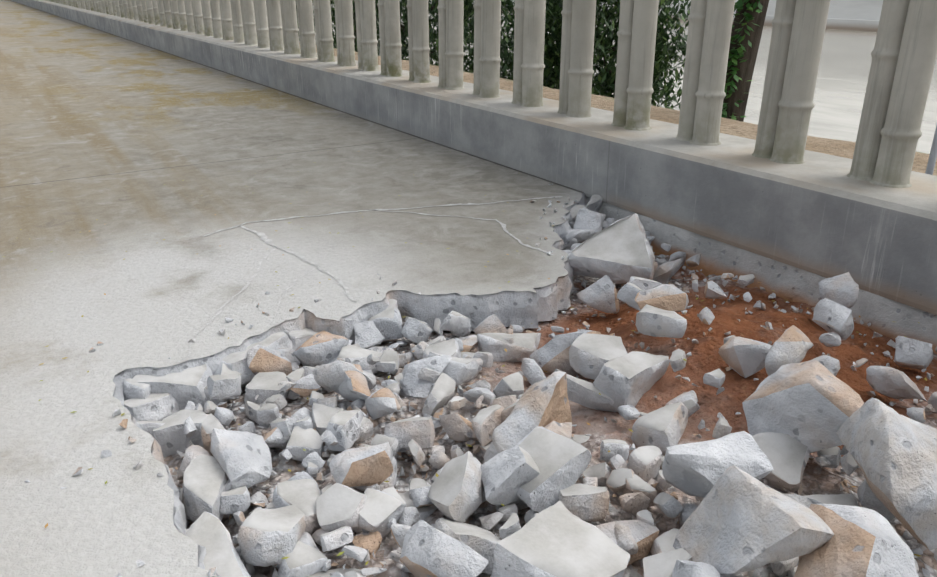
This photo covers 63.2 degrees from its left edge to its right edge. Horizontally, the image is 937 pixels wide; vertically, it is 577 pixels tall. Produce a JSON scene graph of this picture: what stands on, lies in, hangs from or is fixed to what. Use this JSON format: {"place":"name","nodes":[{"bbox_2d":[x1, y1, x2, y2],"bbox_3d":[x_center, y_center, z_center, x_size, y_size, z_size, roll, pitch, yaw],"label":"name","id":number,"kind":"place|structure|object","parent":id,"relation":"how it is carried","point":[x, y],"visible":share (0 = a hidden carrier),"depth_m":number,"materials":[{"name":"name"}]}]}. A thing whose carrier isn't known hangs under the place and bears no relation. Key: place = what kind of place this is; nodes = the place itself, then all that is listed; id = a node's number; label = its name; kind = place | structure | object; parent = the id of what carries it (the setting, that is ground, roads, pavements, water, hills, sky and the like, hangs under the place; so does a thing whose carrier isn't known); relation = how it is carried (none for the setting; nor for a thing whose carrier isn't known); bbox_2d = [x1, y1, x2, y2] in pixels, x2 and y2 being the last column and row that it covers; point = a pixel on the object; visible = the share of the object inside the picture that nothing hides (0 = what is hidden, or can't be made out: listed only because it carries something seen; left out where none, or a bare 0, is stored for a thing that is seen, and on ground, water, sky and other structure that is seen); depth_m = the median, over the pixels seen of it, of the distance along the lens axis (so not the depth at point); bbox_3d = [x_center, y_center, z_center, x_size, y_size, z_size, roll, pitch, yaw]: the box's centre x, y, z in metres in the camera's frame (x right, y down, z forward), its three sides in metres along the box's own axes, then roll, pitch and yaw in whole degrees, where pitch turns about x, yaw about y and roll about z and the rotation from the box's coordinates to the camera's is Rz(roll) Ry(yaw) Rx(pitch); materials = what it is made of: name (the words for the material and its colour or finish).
{"place":"outdoors","nodes":[
{"label":"outdoors","id":0,"kind":"place"},
{"bbox_2d":[0,0,586,576],"bbox_3d":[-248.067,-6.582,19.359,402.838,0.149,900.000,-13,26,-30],"label":"pavement","id":1,"kind":"structure","parent":0,"point":[108,142],"depth_m":3.40,"materials":[{"name":"concrete"}]},
{"bbox_2d":[178,196,561,361],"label":"pavement cracks","id":2,"kind":"object","parent":1,"relation":"on","point":[268,241],"visible":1,"depth_m":3.37,"materials":[{"name":"grey concrete"}]},
{"bbox_2d":[163,42,936,576],"bbox_3d":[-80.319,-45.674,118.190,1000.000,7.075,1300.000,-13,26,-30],"label":"ground","id":3,"kind":"structure","parent":0,"point":[731,398],"depth_m":2.40,"materials":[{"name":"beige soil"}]},
{"bbox_2d":[266,0,433,57],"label":"bank tree","id":4,"kind":"object","parent":3,"relation":"on","point":[377,27],"depth_m":17.07,"materials":[{"name":"green plant"}]},
{"bbox_2d":[313,0,511,70],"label":"bank tree","id":5,"kind":"object","parent":3,"relation":"on","point":[404,52],"depth_m":13.05,"materials":[{"name":"green plant"}]},
{"bbox_2d":[20,140,926,564],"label":"fallen leaflets","id":6,"kind":"object","parent":3,"relation":"on","point":[388,376],"visible":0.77,"depth_m":2.33,"materials":[{"name":"brown plant"}]},
{"bbox_2d":[11,0,936,314],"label":"fence plinth","id":7,"kind":"structure","parent":3,"relation":"on","point":[819,214],"depth_m":3.83,"materials":[{"name":"grey concrete"}]},
{"bbox_2d":[89,0,93,10],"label":"fence post","id":8,"kind":"object","parent":7,"relation":"on","point":[91,5],"visible":0.48,"depth_m":19.87,"materials":[{"name":"concrete"}]},
{"bbox_2d":[92,0,96,11],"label":"fence post","id":9,"kind":"object","parent":7,"relation":"on","point":[94,6],"visible":0.5,"depth_m":19.51,"materials":[{"name":"concrete"}]},
{"bbox_2d":[95,0,99,11],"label":"fence post","id":10,"kind":"object","parent":7,"relation":"on","point":[97,5],"visible":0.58,"depth_m":19.12,"materials":[{"name":"concrete"}]},
{"bbox_2d":[98,0,102,12],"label":"fence post","id":11,"kind":"object","parent":7,"relation":"on","point":[100,6],"visible":0.54,"depth_m":18.73,"materials":[{"name":"concrete"}]},
{"bbox_2d":[101,0,106,13],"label":"fence post","id":12,"kind":"object","parent":7,"relation":"on","point":[103,6],"visible":0.56,"depth_m":18.35,"materials":[{"name":"concrete"}]},
{"bbox_2d":[105,0,108,13],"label":"fence post","id":13,"kind":"object","parent":7,"relation":"on","point":[107,7],"visible":0.54,"depth_m":17.95,"materials":[{"name":"concrete"}]},
{"bbox_2d":[107,0,113,14],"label":"fence post","id":14,"kind":"object","parent":7,"relation":"on","point":[109,3],"visible":0.52,"depth_m":17.57,"materials":[{"name":"concrete"}]},
{"bbox_2d":[111,0,116,15],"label":"fence post","id":15,"kind":"object","parent":7,"relation":"on","point":[114,8],"visible":0.62,"depth_m":17.19,"materials":[{"name":"concrete"}]},
{"bbox_2d":[115,0,120,16],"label":"fence post","id":16,"kind":"object","parent":7,"relation":"on","point":[117,8],"visible":0.54,"depth_m":16.81,"materials":[{"name":"concrete"}]},
{"bbox_2d":[119,0,124,17],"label":"fence post","id":17,"kind":"object","parent":7,"relation":"on","point":[121,8],"visible":0.56,"depth_m":16.41,"materials":[{"name":"concrete"}]},
{"bbox_2d":[122,0,129,18],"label":"fence post","id":18,"kind":"object","parent":7,"relation":"on","point":[126,10],"visible":0.56,"depth_m":16.04,"materials":[{"name":"concrete"}]},
{"bbox_2d":[127,0,133,18],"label":"fence post","id":19,"kind":"object","parent":7,"relation":"on","point":[130,8],"visible":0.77,"depth_m":15.64,"materials":[{"name":"concrete"}]},
{"bbox_2d":[131,0,138,19],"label":"fence post","id":20,"kind":"object","parent":7,"relation":"on","point":[135,11],"visible":0.58,"depth_m":15.25,"materials":[{"name":"concrete"}]},
{"bbox_2d":[136,0,143,21],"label":"fence post","id":21,"kind":"object","parent":7,"relation":"on","point":[139,10],"visible":0.5,"depth_m":14.89,"materials":[{"name":"concrete"}]},
{"bbox_2d":[141,0,148,22],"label":"fence post","id":22,"kind":"object","parent":7,"relation":"on","point":[144,9],"visible":0.6,"depth_m":14.51,"materials":[{"name":"concrete"}]},
{"bbox_2d":[146,0,154,23],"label":"fence post","id":23,"kind":"object","parent":7,"relation":"on","point":[150,13],"visible":0.71,"depth_m":14.12,"materials":[{"name":"concrete"}]},
{"bbox_2d":[152,0,159,24],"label":"fence post","id":24,"kind":"object","parent":7,"relation":"on","point":[156,12],"visible":0.69,"depth_m":13.71,"materials":[{"name":"concrete"}]},
{"bbox_2d":[157,0,165,25],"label":"fence post","id":25,"kind":"object","parent":7,"relation":"on","point":[161,13],"visible":0.58,"depth_m":13.35,"materials":[{"name":"concrete"}]},
{"bbox_2d":[163,0,172,27],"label":"fence post","id":26,"kind":"object","parent":7,"relation":"on","point":[167,12],"visible":0.75,"depth_m":12.94,"materials":[{"name":"concrete"}]},
{"bbox_2d":[169,0,180,28],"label":"fence post","id":27,"kind":"object","parent":7,"relation":"on","point":[174,14],"visible":0.79,"depth_m":12.57,"materials":[{"name":"concrete"}]},
{"bbox_2d":[177,0,187,30],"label":"fence post","id":28,"kind":"object","parent":7,"relation":"on","point":[182,14],"visible":0.81,"depth_m":12.17,"materials":[{"name":"concrete"}]},
{"bbox_2d":[184,0,194,32],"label":"fence post","id":29,"kind":"object","parent":7,"relation":"on","point":[189,17],"visible":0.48,"depth_m":11.79,"materials":[{"name":"concrete"}]},
{"bbox_2d":[191,0,204,33],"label":"fence post","id":30,"kind":"object","parent":7,"relation":"on","point":[197,16],"visible":0.79,"depth_m":11.43,"materials":[{"name":"concrete"}]},
{"bbox_2d":[201,0,212,35],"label":"fence post","id":31,"kind":"object","parent":7,"relation":"on","point":[207,18],"visible":0.77,"depth_m":11.01,"materials":[{"name":"concrete"}]},
{"bbox_2d":[209,0,222,37],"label":"fence post","id":32,"kind":"object","parent":7,"relation":"on","point":[216,17],"visible":0.79,"depth_m":10.64,"materials":[{"name":"concrete"}]},
{"bbox_2d":[219,0,233,39],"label":"fence post","id":33,"kind":"object","parent":7,"relation":"on","point":[226,20],"visible":0.79,"depth_m":10.26,"materials":[{"name":"concrete"}]},
{"bbox_2d":[230,0,244,42],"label":"fence post","id":34,"kind":"object","parent":7,"relation":"on","point":[238,32],"visible":0.88,"depth_m":9.86,"materials":[{"name":"concrete"}]},
{"bbox_2d":[240,0,257,44],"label":"fence post","id":35,"kind":"object","parent":7,"relation":"on","point":[248,22],"visible":0.85,"depth_m":9.50,"materials":[{"name":"concrete"}]},
{"bbox_2d":[253,0,269,47],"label":"fence post","id":36,"kind":"object","parent":7,"relation":"on","point":[261,18],"visible":0.96,"depth_m":9.11,"materials":[{"name":"concrete"}]},
{"bbox_2d":[266,0,283,50],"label":"fence post","id":37,"kind":"object","parent":7,"relation":"on","point":[275,26],"visible":0.9,"depth_m":8.72,"materials":[{"name":"concrete"}]},
{"bbox_2d":[280,0,300,53],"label":"fence post","id":38,"kind":"object","parent":7,"relation":"on","point":[290,29],"visible":0.94,"depth_m":8.34,"materials":[{"name":"concrete"}]},
{"bbox_2d":[296,0,316,57],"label":"fence post","id":39,"kind":"object","parent":7,"relation":"on","point":[307,33],"visible":1,"depth_m":7.97,"materials":[{"name":"concrete"}]},
{"bbox_2d":[313,0,334,61],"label":"fence post","id":40,"kind":"object","parent":7,"relation":"on","point":[323,29],"visible":0.98,"depth_m":7.57,"materials":[{"name":"concrete"}]},
{"bbox_2d":[334,0,355,65],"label":"fence post","id":41,"kind":"object","parent":7,"relation":"on","point":[345,37],"visible":1,"depth_m":7.18,"materials":[{"name":"concrete"}]},
{"bbox_2d":[354,0,378,70],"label":"fence post","id":42,"kind":"object","parent":7,"relation":"on","point":[365,12],"visible":1,"depth_m":6.81,"materials":[{"name":"concrete"}]},
{"bbox_2d":[377,0,403,76],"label":"fence post","id":43,"kind":"object","parent":7,"relation":"on","point":[390,37],"visible":1,"depth_m":6.42,"materials":[{"name":"concrete"}]},
{"bbox_2d":[406,0,431,82],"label":"fence post","id":44,"kind":"object","parent":7,"relation":"on","point":[418,41],"visible":1,"depth_m":6.04,"materials":[{"name":"concrete"}]},
{"bbox_2d":[437,0,464,89],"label":"fence post","id":45,"kind":"object","parent":7,"relation":"on","point":[451,23],"visible":1,"depth_m":5.66,"materials":[{"name":"concrete"}]},
{"bbox_2d":[472,0,500,97],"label":"fence post","id":46,"kind":"object","parent":7,"relation":"on","point":[487,29],"visible":1,"depth_m":5.27,"materials":[{"name":"concrete"}]},
{"bbox_2d":[511,0,545,106],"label":"fence post","id":47,"kind":"object","parent":7,"relation":"on","point":[529,38],"visible":1,"depth_m":4.88,"materials":[{"name":"concrete"}]},
{"bbox_2d":[557,0,595,117],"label":"fence post","id":48,"kind":"object","parent":7,"relation":"on","point":[577,49],"visible":1,"depth_m":4.50,"materials":[{"name":"concrete"}]},
{"bbox_2d":[611,0,658,130],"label":"fence post","id":49,"kind":"object","parent":7,"relation":"on","point":[636,35],"visible":0.98,"depth_m":4.11,"materials":[{"name":"concrete"}]},
{"bbox_2d":[675,0,734,145],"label":"fence post","id":50,"kind":"object","parent":7,"relation":"on","point":[706,56],"visible":1,"depth_m":3.74,"materials":[{"name":"concrete"}]},
{"bbox_2d":[751,0,829,163],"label":"fence post","id":51,"kind":"object","parent":7,"relation":"on","point":[794,55],"visible":1,"depth_m":3.35,"materials":[{"name":"concrete"}]},
{"bbox_2d":[846,0,936,187],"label":"fence post","id":52,"kind":"object","parent":7,"relation":"on","point":[904,56],"visible":1,"depth_m":2.97,"materials":[{"name":"concrete"}]},
{"bbox_2d":[25,184,934,576],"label":"rubble grit","id":53,"kind":"object","parent":3,"relation":"on","point":[395,554],"visible":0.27,"depth_m":2.30,"materials":[{"name":"concrete"}]},
{"bbox_2d":[122,205,936,576],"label":"rubble stones","id":54,"kind":"object","parent":3,"relation":"on","point":[454,543],"visible":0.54,"depth_m":2.04,"materials":[{"name":"concrete"}]},
{"bbox_2d":[124,195,936,576],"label":"rubble","id":55,"kind":"object","parent":3,"relation":"on","point":[742,517],"visible":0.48,"depth_m":1.80,"materials":[{"name":"concrete"}]},
{"bbox_2d":[429,0,681,101],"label":"bank tree","id":56,"kind":"object","parent":3,"relation":"on","point":[470,24],"depth_m":10.76,"materials":[{"name":"green plant"}]},
{"bbox_2d":[500,0,690,109],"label":"bank tree","id":57,"kind":"object","parent":3,"relation":"on","point":[552,74],"depth_m":8.91,"materials":[{"name":"green plant"}]},
{"bbox_2d":[331,0,882,31],"bbox_3d":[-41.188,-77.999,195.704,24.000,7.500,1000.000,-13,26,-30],"label":"embankment wall","id":58,"kind":"structure","parent":3,"relation":"on","point":[861,15],"depth_m":67.64,"materials":[{"name":"concrete"}]},
{"bbox_2d":[585,196,936,353],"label":"curb foundation","id":59,"kind":"object","parent":3,"relation":"on","point":[790,283],"visible":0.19,"depth_m":3.31,"materials":[{"name":"concrete"}]},
{"bbox_2d":[925,125,936,174],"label":"steel pole","id":60,"kind":"object","parent":3,"relation":"on","point":[931,161],"depth_m":3.67,"materials":[{"name":"grey metal"}]},
{"bbox_2d":[297,3,936,153],"bbox_3d":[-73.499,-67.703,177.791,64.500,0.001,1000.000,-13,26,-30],"label":"road","id":61,"kind":"structure","parent":0,"point":[842,77],"depth_m":32.16,"materials":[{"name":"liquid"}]},
{"bbox_2d":[721,0,768,121],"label":"ivy tree","id":62,"kind":"object","parent":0,"point":[745,75],"visible":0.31,"depth_m":6.03,"materials":[{"name":"plant"}]}
]}

